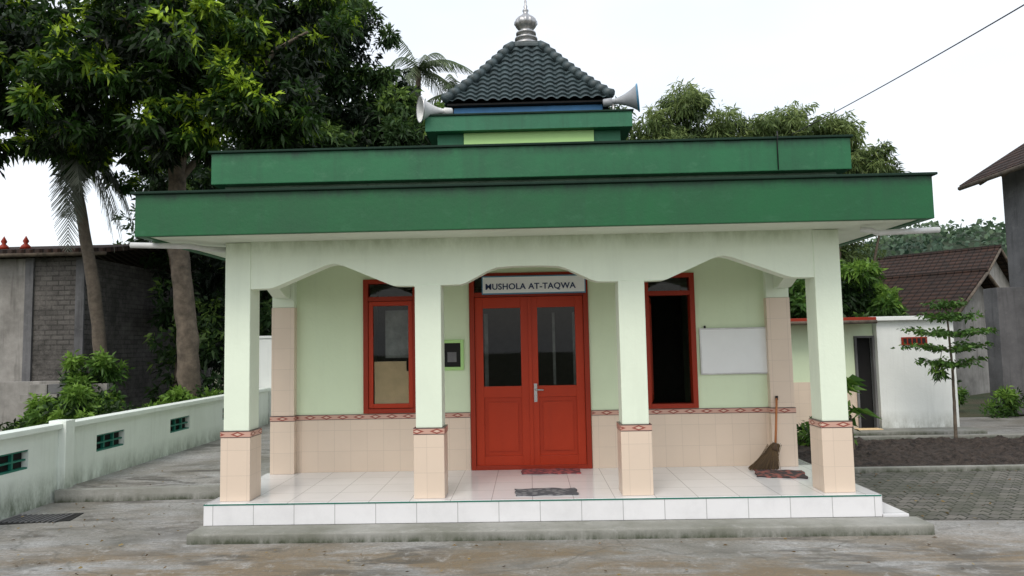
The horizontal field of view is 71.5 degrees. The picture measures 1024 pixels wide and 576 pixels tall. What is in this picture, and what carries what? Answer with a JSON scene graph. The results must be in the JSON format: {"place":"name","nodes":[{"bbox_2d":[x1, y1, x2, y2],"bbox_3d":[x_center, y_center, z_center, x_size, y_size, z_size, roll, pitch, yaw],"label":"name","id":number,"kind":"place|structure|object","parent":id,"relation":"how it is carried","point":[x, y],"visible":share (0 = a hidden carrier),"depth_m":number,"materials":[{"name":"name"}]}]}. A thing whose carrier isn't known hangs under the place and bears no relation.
{"place":"outdoors","nodes":[
{"label":"outdoors","id":0,"kind":"place"},
{"bbox_2d":[0,251,106,256],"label":"eave pole","id":1,"kind":"object","parent":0,"point":[49,254],"visible":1,"depth_m":16.87,"materials":[{"name":"brown"}]},
{"bbox_2d":[0,244,146,253],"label":"roof","id":2,"kind":"structure","parent":1,"relation":"on","point":[77,248],"depth_m":16.96,"materials":[{"name":"ceramic"}]},
{"bbox_2d":[0,499,1023,575],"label":"yard concrete","id":3,"kind":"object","parent":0,"point":[993,548],"depth_m":6.15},
{"bbox_2d":[54,485,219,502],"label":"terrace kerb","id":4,"kind":"structure","parent":3,"relation":"on","point":[137,493],"depth_m":8.62,"materials":[{"name":"concrete"}]},
{"bbox_2d":[370,288,377,403],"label":"side wall","id":5,"kind":"structure","parent":3,"relation":"on","point":[373,292],"depth_m":13.73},
{"bbox_2d":[151,220,913,289],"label":"soffit","id":6,"kind":"structure","parent":5,"relation":"on","point":[848,231],"depth_m":7.02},
{"bbox_2d":[251,230,813,290],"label":"front beam","id":7,"kind":"structure","parent":6,"relation":"attached to","point":[645,257],"depth_m":7.22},
{"bbox_2d":[135,176,934,237],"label":"fascia front","id":8,"kind":"structure","parent":6,"relation":"attached to","point":[589,205],"depth_m":6.63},
{"bbox_2d":[130,172,937,195],"bbox_3d":[0.253,-0.665,10.681,7.520,0.024,8.155,-1,-4,1],"label":"fascia lip","id":9,"kind":"object","parent":8,"relation":"attached to","point":[539,183],"visible":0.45,"depth_m":6.62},
{"bbox_2d":[225,172,835,188],"bbox_3d":[0.248,-0.763,10.812,6.320,0.189,6.950,-1,-4,1],"label":"riser","id":10,"kind":"object","parent":9,"relation":"on","point":[542,180],"visible":0.14,"depth_m":7.35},
{"bbox_2d":[211,138,851,189],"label":"fascia","id":11,"kind":"structure","parent":10,"relation":"on","point":[536,162],"depth_m":7.26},
{"bbox_2d":[208,134,852,154],"bbox_3d":[0.245,-1.195,10.842,6.580,0.024,7.215,-1,-4,1],"label":"fascia lip","id":12,"kind":"object","parent":11,"relation":"on","point":[531,144],"visible":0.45,"depth_m":7.25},
{"bbox_2d":[437,130,620,144],"bbox_3d":[0.254,-1.595,10.499,2.400,0.719,2.400,-1,-4,1],"label":"tower base","id":13,"kind":"object","parent":12,"relation":"on","point":[599,135],"visible":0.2,"depth_m":9.33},
{"bbox_2d":[464,130,593,143],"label":"tower front panel","id":14,"kind":"structure","parent":13,"relation":"attached to","point":[530,137],"depth_m":9.29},
{"bbox_2d":[425,111,632,144],"bbox_3d":[0.245,-2.053,10.534,2.680,0.200,2.680,-1,-4,1],"label":"tower band","id":15,"kind":"object","parent":13,"relation":"on","point":[621,121],"visible":0.45,"depth_m":9.20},
{"bbox_2d":[444,46,609,108],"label":"tower roof tiles","id":16,"kind":"object","parent":15,"relation":"on","point":[527,74],"visible":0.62,"depth_m":9.85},
{"bbox_2d":[454,104,602,113],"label":"fascia board","id":17,"kind":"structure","parent":15,"relation":"on","point":[530,108],"depth_m":9.56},
{"bbox_2d":[447,100,606,113],"bbox_3d":[0.238,-2.389,10.560,2.160,0.025,2.160,-1,-4,1],"label":"tower roof underside","id":18,"kind":"object","parent":17,"relation":"on","point":[523,104],"visible":0.21,"depth_m":9.51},
{"bbox_2d":[230,460,881,525],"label":"porch floor slab","id":19,"kind":"structure","parent":3,"relation":"on","point":[800,462],"depth_m":6.89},
{"bbox_2d":[297,266,362,414],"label":"front wall","id":20,"kind":"structure","parent":19,"relation":"on","point":[329,340],"depth_m":8.73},
{"bbox_2d":[444,283,471,469],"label":"front wall","id":21,"kind":"structure","parent":19,"relation":"on","point":[456,327],"depth_m":8.70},
{"bbox_2d":[205,465,879,504],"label":"porch floor tiles","id":22,"kind":"object","parent":19,"relation":"on","point":[592,483],"visible":0.86,"depth_m":7.56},
{"bbox_2d":[220,434,260,501],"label":"column tiles","id":23,"kind":"object","parent":22,"relation":"on","point":[240,469],"depth_m":7.10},
{"bbox_2d":[224,243,259,430],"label":"column","id":24,"kind":"structure","parent":22,"relation":"on","point":[241,366],"depth_m":7.23,"materials":[{"name":"green paint"}]},
{"bbox_2d":[270,421,296,474],"bbox_3d":[-2.761,1.927,8.605,0.294,0.625,0.125,-1,-4,1],"label":"pilaster","id":25,"kind":"object","parent":22,"relation":"on","point":[283,447],"visible":0.89,"depth_m":8.54,"materials":[{"name":"beige tile"}]},
{"bbox_2d":[271,308,296,415],"bbox_3d":[-2.781,0.898,8.688,0.280,1.309,0.113,-1,-4,1],"label":"pilaster tile","id":26,"kind":"object","parent":25,"relation":"on","point":[284,368],"visible":1,"depth_m":8.63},
{"bbox_2d":[415,284,444,427],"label":"column","id":27,"kind":"structure","parent":22,"relation":"on","point":[429,358],"depth_m":7.16,"materials":[{"name":"green paint"}]},
{"bbox_2d":[414,431,447,498],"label":"column tiles","id":28,"kind":"object","parent":22,"relation":"on","point":[430,466],"depth_m":7.05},
{"bbox_2d":[469,281,476,469],"bbox_3d":[-0.477,1.012,8.695,0.060,2.375,0.135,-1,-4,1],"label":"door frame stile","id":29,"kind":"object","parent":22,"relation":"on","point":[472,377],"depth_m":8.62,"materials":[{"name":"red paint"}]},
{"bbox_2d":[582,279,592,468],"bbox_3d":[0.912,0.982,8.663,0.060,2.375,0.135,-1,-4,1],"label":"door frame stile","id":30,"kind":"object","parent":22,"relation":"on","point":[587,381],"depth_m":8.59,"materials":[{"name":"red paint"}]},
{"bbox_2d":[615,280,648,423],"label":"column","id":31,"kind":"structure","parent":22,"relation":"on","point":[631,352],"depth_m":7.11,"materials":[{"name":"green paint"}]},
{"bbox_2d":[617,428,653,495],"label":"column tiles","id":32,"kind":"object","parent":31,"relation":"attached to","point":[635,465],"depth_m":7.00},
{"bbox_2d":[768,413,797,466],"bbox_3d":[3.226,1.800,8.469,0.294,0.625,0.125,-1,-4,1],"label":"pilaster","id":33,"kind":"object","parent":22,"relation":"on","point":[787,436],"visible":0.69,"depth_m":8.41,"materials":[{"name":"beige tile"}]},
{"bbox_2d":[763,297,794,407],"bbox_3d":[3.206,0.771,8.553,0.280,1.309,0.113,-1,-4,1],"label":"pilaster tile","id":34,"kind":"object","parent":33,"relation":"on","point":[780,383],"visible":1,"depth_m":8.50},
{"bbox_2d":[805,229,848,420],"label":"column","id":35,"kind":"structure","parent":22,"relation":"on","point":[827,366],"depth_m":7.09,"materials":[{"name":"white paint"}]},
{"bbox_2d":[203,496,881,525],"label":"porch front riser tiles","id":36,"kind":"object","parent":19,"relation":"attached to","point":[718,508],"visible":1,"depth_m":6.88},
{"bbox_2d":[203,495,881,505],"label":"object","id":37,"kind":"object","parent":19,"relation":"attached to","point":[541,500],"visible":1,"depth_m":6.88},
{"bbox_2d":[587,280,618,465],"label":"front wall","id":38,"kind":"structure","parent":19,"relation":"on","point":[603,348],"depth_m":8.65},
{"bbox_2d":[693,257,767,407],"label":"front wall","id":39,"kind":"structure","parent":19,"relation":"on","point":[728,293],"depth_m":8.64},
{"bbox_2d":[699,326,767,374],"bbox_3d":[2.726,0.743,8.587,0.910,0.590,0.032,-1,-4,1],"label":"whiteboard","id":40,"kind":"object","parent":39,"relation":"attached to","point":[740,350],"visible":0.93,"depth_m":8.58,"materials":[{"name":"metal"}]},
{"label":"interior floor","id":41,"kind":"structure","parent":19,"relation":"on","visible":0},
{"bbox_2d":[377,284,684,402],"bbox_3d":[0.340,1.281,13.833,5.920,2.595,0.090,-1,-4,1],"label":"interior back lining","id":42,"kind":"object","parent":41,"relation":"on","point":[504,342],"visible":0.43,"depth_m":13.79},
{"bbox_3d":[0.241,2.175,8.586,1.330,0.011,0.120,-1,-4,1],"label":"door threshold","id":43,"kind":"object","parent":19,"relation":"on","visible":0},
{"bbox_2d":[477,464,586,469],"bbox_3d":[0.240,2.156,8.590,1.330,0.050,0.133,-1,-4,1],"label":"door frame rail","id":44,"kind":"object","parent":43,"relation":"on","point":[520,467],"depth_m":8.53,"materials":[{"name":"red paint"}]},
{"bbox_2d":[474,298,484,465],"bbox_3d":[-0.392,1.150,8.663,0.100,2.068,0.042,-1,-4,1],"label":"leaf stile","id":45,"kind":"object","parent":44,"relation":"on","point":[479,373],"visible":1,"depth_m":8.64,"materials":[{"name":"red paint"}]},
{"bbox_2d":[485,456,522,465],"bbox_3d":[-0.094,2.101,8.583,0.459,0.148,0.040,-1,-4,1],"label":"leaf rail","id":46,"kind":"object","parent":44,"relation":"on","point":[501,460],"visible":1,"depth_m":8.56,"materials":[{"name":"red paint"}]},
{"bbox_2d":[484,397,522,455],"bbox_3d":[-0.102,1.679,8.623,0.479,0.720,0.014,-1,-4,1],"label":"leaf panel","id":47,"kind":"object","parent":46,"relation":"on","point":[520,428],"visible":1,"depth_m":8.62,"materials":[{"name":"red paint"}]},
{"bbox_2d":[488,402,518,450],"bbox_3d":[-0.102,1.678,8.611,0.359,0.580,0.022,-1,-4,1],"label":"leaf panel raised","id":48,"kind":"object","parent":47,"relation":"attached to","point":[503,428],"visible":1,"depth_m":8.60,"materials":[{"name":"red paint"}]},
{"bbox_2d":[520,297,530,464],"bbox_3d":[0.167,1.138,8.650,0.100,2.068,0.042,-1,-4,1],"label":"leaf stile","id":49,"kind":"object","parent":44,"relation":"on","point":[525,381],"visible":1,"depth_m":8.63,"materials":[{"name":"red paint"}]},
{"bbox_2d":[531,296,539,464],"bbox_3d":[0.273,1.136,8.648,0.100,2.068,0.042,-1,-4,1],"label":"leaf stile","id":50,"kind":"object","parent":44,"relation":"on","point":[536,423],"visible":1,"depth_m":8.63,"materials":[{"name":"red paint"}]},
{"bbox_2d":[540,455,578,464],"bbox_3d":[0.571,2.087,8.568,0.459,0.148,0.040,-1,-4,1],"label":"leaf rail","id":51,"kind":"object","parent":44,"relation":"on","point":[557,459],"visible":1,"depth_m":8.55,"materials":[{"name":"red paint"}]},
{"bbox_2d":[539,396,577,454],"bbox_3d":[0.563,1.665,8.608,0.479,0.720,0.014,-1,-4,1],"label":"leaf panel","id":52,"kind":"object","parent":51,"relation":"on","point":[575,426],"visible":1,"depth_m":8.60,"materials":[{"name":"red paint"}]},
{"bbox_2d":[543,401,573,449],"bbox_3d":[0.563,1.664,8.596,0.359,0.580,0.022,-1,-4,1],"label":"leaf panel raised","id":53,"kind":"object","parent":52,"relation":"attached to","point":[558,426],"visible":1,"depth_m":8.59,"materials":[{"name":"red paint"}]},
{"bbox_2d":[574,295,586,463],"bbox_3d":[0.832,1.124,8.635,0.100,2.068,0.042,-1,-4,1],"label":"leaf stile","id":54,"kind":"object","parent":44,"relation":"on","point":[580,378],"visible":1,"depth_m":8.62,"materials":[{"name":"red paint"}]},
{"bbox_2d":[186,516,934,544],"bbox_3d":[0.411,2.307,6.709,6.900,0.135,0.307,-1,-4,1],"label":"front step","id":55,"kind":"object","parent":3,"relation":"on","point":[589,530],"visible":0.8,"depth_m":6.60,"materials":[{"name":"concrete"}]},
{"bbox_2d":[680,282,690,402],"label":"side wall","id":56,"kind":"structure","parent":3,"relation":"on","point":[686,356],"depth_m":13.50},
{"bbox_2d":[854,464,1023,472],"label":"garden kerb","id":57,"kind":"structure","parent":3,"relation":"on","point":[1012,467],"depth_m":9.44,"materials":[{"name":"concrete"}]},
{"bbox_2d":[0,0,1023,246],"label":"sky","id":58,"kind":"structure","parent":0,"point":[959,112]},
{"bbox_2d":[479,271,572,277],"bbox_3d":[0.195,-0.162,8.768,1.330,0.050,0.133,-1,-4,1],"label":"door frame","id":59,"kind":"structure","parent":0,"point":[528,273],"depth_m":8.70,"materials":[{"name":"red paint"}]},
{"bbox_2d":[482,274,585,294],"bbox_3d":[0.263,-0.043,8.671,1.265,0.225,0.028,-1,-4,1],"label":"mosque name sign","id":60,"kind":"object","parent":59,"relation":"attached to","point":[531,284],"visible":1,"depth_m":8.66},
{"bbox_2d":[217,217,1007,362],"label":"hill","id":61,"kind":"structure","parent":0,"point":[976,235],"depth_m":132.22,"materials":[{"name":"green plant"}]},
{"bbox_2d":[214,369,1023,417],"bbox_3d":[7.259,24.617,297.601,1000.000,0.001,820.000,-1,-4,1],"label":"ground","id":62,"kind":"structure","parent":0,"point":[970,408],"depth_m":18.12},
{"bbox_2d":[0,259,25,381],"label":"light wall","id":63,"kind":"structure","parent":62,"relation":"on","point":[12,281],"depth_m":17.29,"materials":[{"name":"paint"}]},
{"bbox_2d":[0,469,27,519],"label":"boundary wall","id":64,"kind":"structure","parent":62,"relation":"on","point":[13,493],"depth_m":7.96,"materials":[{"name":"white paint"}]},
{"bbox_2d":[22,258,34,380],"bbox_3d":[-11.686,1.468,17.150,0.200,4.400,0.049,-1,-4,1],"label":"concrete post","id":65,"kind":"object","parent":62,"relation":"on","point":[28,319],"visible":0.64,"depth_m":17.18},
{"bbox_2d":[0,381,61,431],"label":"concrete wall","id":66,"kind":"structure","parent":62,"relation":"on","point":[11,407],"depth_m":15.03,"materials":[{"name":"paint"}]},
{"bbox_2d":[21,430,58,510],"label":"boundary wall","id":67,"kind":"structure","parent":62,"relation":"on","point":[40,456],"depth_m":8.43,"materials":[{"name":"white paint"}]},
{"bbox_2d":[31,257,88,380],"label":"dark wall","id":68,"kind":"structure","parent":62,"relation":"on","point":[54,310],"depth_m":17.23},
{"bbox_2d":[49,419,74,489],"bbox_3d":[-5.587,2.176,8.807,0.220,1.070,0.178,-1,-4,1],"label":"fence post","id":69,"kind":"object","parent":62,"relation":"on","point":[65,471],"visible":0.51,"depth_m":8.76,"materials":[{"name":"white paint"}]},
{"bbox_2d":[74,257,84,371],"bbox_3d":[-10.446,0.743,17.175,0.210,2.999,0.049,-1,-4,1],"label":"corner post","id":70,"kind":"object","parent":62,"relation":"on","point":[79,311],"visible":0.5,"depth_m":17.17,"materials":[{"name":"concrete"}]},
{"bbox_2d":[73,423,96,484],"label":"boundary wall","id":71,"kind":"structure","parent":62,"relation":"on","point":[85,444],"depth_m":9.21,"materials":[{"name":"white paint"}]},
{"bbox_2d":[48,145,133,382],"bbox_3d":[-9.006,-0.007,14.922,1.386,6.736,2.135,-1,-4,1],"label":"coconut palm","id":72,"kind":"object","parent":62,"relation":"on","point":[74,189],"visible":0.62,"depth_m":15.14,"materials":[{"name":"green plant"}]},
{"bbox_2d":[96,445,123,477],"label":"boundary wall","id":73,"kind":"structure","parent":62,"relation":"on","point":[109,460],"depth_m":9.74,"materials":[{"name":"white paint"}]},
{"bbox_2d":[0,345,223,430],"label":"fence shrubs","id":74,"kind":"object","parent":62,"relation":"on","point":[76,399],"visible":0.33,"depth_m":14.37,"materials":[{"name":"green plant"}]},
{"bbox_2d":[88,259,176,410],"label":"side wall","id":75,"kind":"structure","parent":62,"relation":"on","point":[128,306],"depth_m":19.26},
{"bbox_2d":[0,248,198,276],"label":"roof back","id":76,"kind":"structure","parent":75,"relation":"on","point":[129,257],"depth_m":20.43,"materials":[{"name":"tile"}]},
{"bbox_2d":[119,409,170,468],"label":"boundary wall","id":77,"kind":"structure","parent":62,"relation":"on","point":[145,438],"depth_m":10.67,"materials":[{"name":"white paint"}]},
{"bbox_2d":[67,424,269,488],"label":"side terrace","id":78,"kind":"structure","parent":62,"relation":"on","point":[186,467],"depth_m":9.86,"materials":[{"name":"concrete"}]},
{"bbox_2d":[0,0,363,397],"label":"mango tree","id":79,"kind":"object","parent":62,"relation":"on","point":[178,70],"visible":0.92,"depth_m":13.65,"materials":[{"name":"green plant"}]},
{"bbox_2d":[185,399,222,448],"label":"boundary wall","id":80,"kind":"structure","parent":62,"relation":"on","point":[205,422],"depth_m":12.61,"materials":[{"name":"white paint"}]},
{"bbox_2d":[75,388,270,426],"bbox_3d":[-5.522,1.976,12.322,0.220,0.064,6.800,-1,-4,1],"label":"coping","id":81,"kind":"object","parent":80,"relation":"on","point":[107,417],"visible":0.76,"depth_m":10.63,"materials":[{"name":"white paint"}]},
{"bbox_2d":[112,115,363,404],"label":"understorey trees","id":82,"kind":"object","parent":62,"relation":"on","point":[208,278],"visible":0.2,"depth_m":19.38,"materials":[{"name":"green plant"}]},
{"bbox_2d":[259,338,271,423],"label":"white boundary wall","id":83,"kind":"structure","parent":62,"relation":"on","point":[265,350],"depth_m":15.80,"materials":[{"name":"paint"}]},
{"bbox_2d":[268,0,445,146],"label":"dense tree","id":84,"kind":"object","parent":62,"relation":"on","point":[386,116],"visible":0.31,"depth_m":21.96,"materials":[{"name":"green plant"}]},
{"bbox_2d":[368,24,472,102],"bbox_3d":[-3.450,-2.815,26.669,4.250,13.895,3.828,-5,-6,38],"label":"coconut palm","id":85,"kind":"object","parent":62,"relation":"on","point":[425,65],"visible":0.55,"depth_m":26.93,"materials":[{"name":"green plant"}]},
{"bbox_2d":[609,77,912,273],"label":"trees","id":86,"kind":"object","parent":62,"relation":"on","point":[688,107],"visible":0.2,"depth_m":25.41,"materials":[{"name":"green plant"}]},
{"bbox_2d":[788,257,909,318],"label":"garden trees","id":87,"kind":"object","parent":62,"relation":"on","point":[866,295],"visible":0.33,"depth_m":17.57,"materials":[{"name":"green plant"}]},
{"bbox_2d":[797,416,1023,435],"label":"road concrete","id":88,"kind":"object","parent":62,"relation":"on","point":[1008,425],"depth_m":14.17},
{"bbox_2d":[790,316,987,435],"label":"toilet outbuilding","id":89,"kind":"structure","parent":88,"relation":"on","point":[902,394],"depth_m":13.56,"materials":[{"name":"white paint"}]},
{"bbox_2d":[857,338,874,427],"bbox_3d":[6.816,1.854,13.828,0.360,1.800,0.020,-1,-4,1],"label":"door","id":90,"kind":"structure","parent":89,"relation":"in","point":[863,344],"depth_m":13.82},
{"bbox_2d":[953,286,989,394],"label":"walls","id":91,"kind":"structure","parent":62,"relation":"on","point":[974,379],"depth_m":21.87,"materials":[{"name":"paint"}]},
{"bbox_2d":[846,271,985,316],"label":"roof","id":92,"kind":"structure","parent":91,"relation":"on","point":[915,293],"depth_m":22.09,"materials":[{"name":"tile"}]},
{"bbox_2d":[957,377,1023,417],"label":"roadside shrub","id":93,"kind":"object","parent":62,"relation":"on","point":[1010,405],"visible":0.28,"depth_m":15.36,"materials":[{"name":"green plant"}]},
{"bbox_2d":[990,262,1009,287],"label":"walls","id":94,"kind":"structure","parent":62,"relation":"on","point":[998,276],"depth_m":29.07,"materials":[{"name":"paint"}]},
{"bbox_2d":[863,248,999,275],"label":"roof","id":95,"kind":"structure","parent":94,"relation":"on","point":[980,258],"depth_m":29.59,"materials":[{"name":"tile"}]},
{"bbox_2d":[983,287,1023,414],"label":"wall","id":96,"kind":"structure","parent":62,"relation":"on","point":[1004,311],"depth_m":16.04,"materials":[{"name":"concrete"}]},
{"bbox_2d":[1002,168,1023,286],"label":"wall","id":97,"kind":"structure","parent":62,"relation":"on","point":[1013,190],"depth_m":16.54,"materials":[{"name":"concrete"}]},
{"bbox_2d":[959,143,1023,185],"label":"roof plane","id":98,"kind":"object","parent":97,"relation":"on","point":[1013,158],"visible":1,"depth_m":16.72,"materials":[{"name":"tile"}]},
{"bbox_2d":[810,425,855,492],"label":"column tiles","id":99,"kind":"object","parent":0,"point":[832,458],"depth_m":6.96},
{"bbox_2d":[797,435,1023,466],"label":"garden soil","id":100,"kind":"structure","parent":0,"point":[947,451],"depth_m":10.71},
{"bbox_2d":[890,298,998,438],"bbox_3d":[7.473,1.371,12.135,1.514,2.479,1.565,-1,-4,1],"label":"tiered sapling","id":101,"kind":"object","parent":100,"relation":"on","point":[940,363],"visible":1,"depth_m":12.06,"materials":[{"name":"green plant"}]},
{"bbox_2d":[855,470,1023,519],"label":"paving blocks","id":102,"kind":"structure","parent":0,"point":[984,488],"depth_m":8.15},
{"bbox_3d":[-1.459,1.871,8.695,0.670,0.700,0.150,-1,-4,1],"label":"sill wall","id":103,"kind":"object","parent":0,"visible":0},
{"bbox_2d":[363,280,369,413],"bbox_3d":[-1.788,0.716,8.757,0.060,1.635,0.140,-1,-4,1],"label":"window frame stile","id":104,"kind":"object","parent":103,"relation":"on","point":[366,290],"depth_m":8.69,"materials":[{"name":"red paint"}]},
{"bbox_2d":[297,418,470,472],"bbox_3d":[-1.561,1.905,8.614,2.128,0.625,0.011,-1,-4,1],"label":"wainscot","id":105,"kind":"object","parent":103,"relation":"attached to","point":[374,445],"visible":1,"depth_m":8.61,"materials":[{"name":"beige tile"}]},
{"bbox_2d":[297,412,469,420],"bbox_3d":[-1.568,1.560,8.639,2.128,0.064,0.014,-1,-4,1],"label":"wainscot border","id":106,"kind":"object","parent":105,"relation":"on","point":[376,416],"visible":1,"depth_m":8.64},
{"bbox_2d":[368,408,412,413],"bbox_3d":[-1.467,1.497,8.689,0.550,0.055,0.138,-1,-4,1],"label":"window frame rail","id":107,"kind":"object","parent":103,"relation":"on","point":[388,410],"depth_m":8.62,"materials":[{"name":"red paint"}]},
{"bbox_2d":[368,302,373,408],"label":"casement stile","id":108,"kind":"object","parent":107,"relation":"on","point":[371,350],"visible":1,"depth_m":8.70,"materials":[{"name":"red paint"}]},
{"bbox_2d":[373,301,407,305],"bbox_3d":[-1.494,0.193,8.758,0.434,0.055,0.040,-1,-4,1],"label":"casement rail","id":109,"kind":"object","parent":108,"relation":"attached to","point":[395,303],"visible":1,"depth_m":8.74,"materials":[{"name":"red paint"}]},
{"bbox_2d":[385,310,408,357],"bbox_3d":[-1.413,0.575,8.869,0.330,0.590,0.020,-1,-4,1],"label":"curtain","id":110,"kind":"object","parent":109,"relation":"hanging from","point":[396,333],"visible":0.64,"depth_m":8.86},
{"bbox_2d":[373,403,408,408],"bbox_3d":[-1.469,1.435,8.663,0.434,0.055,0.040,-1,-4,1],"label":"casement rail","id":111,"kind":"object","parent":107,"relation":"on","point":[399,405],"visible":1,"depth_m":8.64,"materials":[{"name":"red paint"}]},
{"bbox_2d":[375,371,408,403],"bbox_3d":[-1.468,1.214,8.690,0.420,0.390,0.006,-1,-4,1],"label":"cardboard behind glass","id":112,"kind":"object","parent":111,"relation":"on","point":[391,387],"visible":1,"depth_m":8.69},
{"bbox_3d":[1.944,1.799,8.618,0.620,0.700,0.150,-1,-4,1],"label":"sill wall","id":113,"kind":"object","parent":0,"visible":0},
{"bbox_2d":[591,413,769,467],"bbox_3d":[2.029,1.828,8.532,2.128,0.625,0.011,-1,-4,1],"label":"wainscot","id":114,"kind":"object","parent":113,"relation":"attached to","point":[712,439],"visible":0.86,"depth_m":8.53,"materials":[{"name":"beige tile"}]},
{"bbox_2d":[591,407,767,415],"bbox_3d":[2.022,1.484,8.557,2.128,0.064,0.014,-1,-4,1],"label":"wainscot border","id":115,"kind":"object","parent":114,"relation":"attached to","point":[697,410],"visible":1,"depth_m":8.55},
{"bbox_2d":[687,273,698,407],"bbox_3d":[2.200,0.631,8.666,0.060,1.635,0.140,-1,-4,1],"label":"window frame stile","id":116,"kind":"object","parent":113,"relation":"on","point":[692,343],"depth_m":8.61,"materials":[{"name":"red paint"}]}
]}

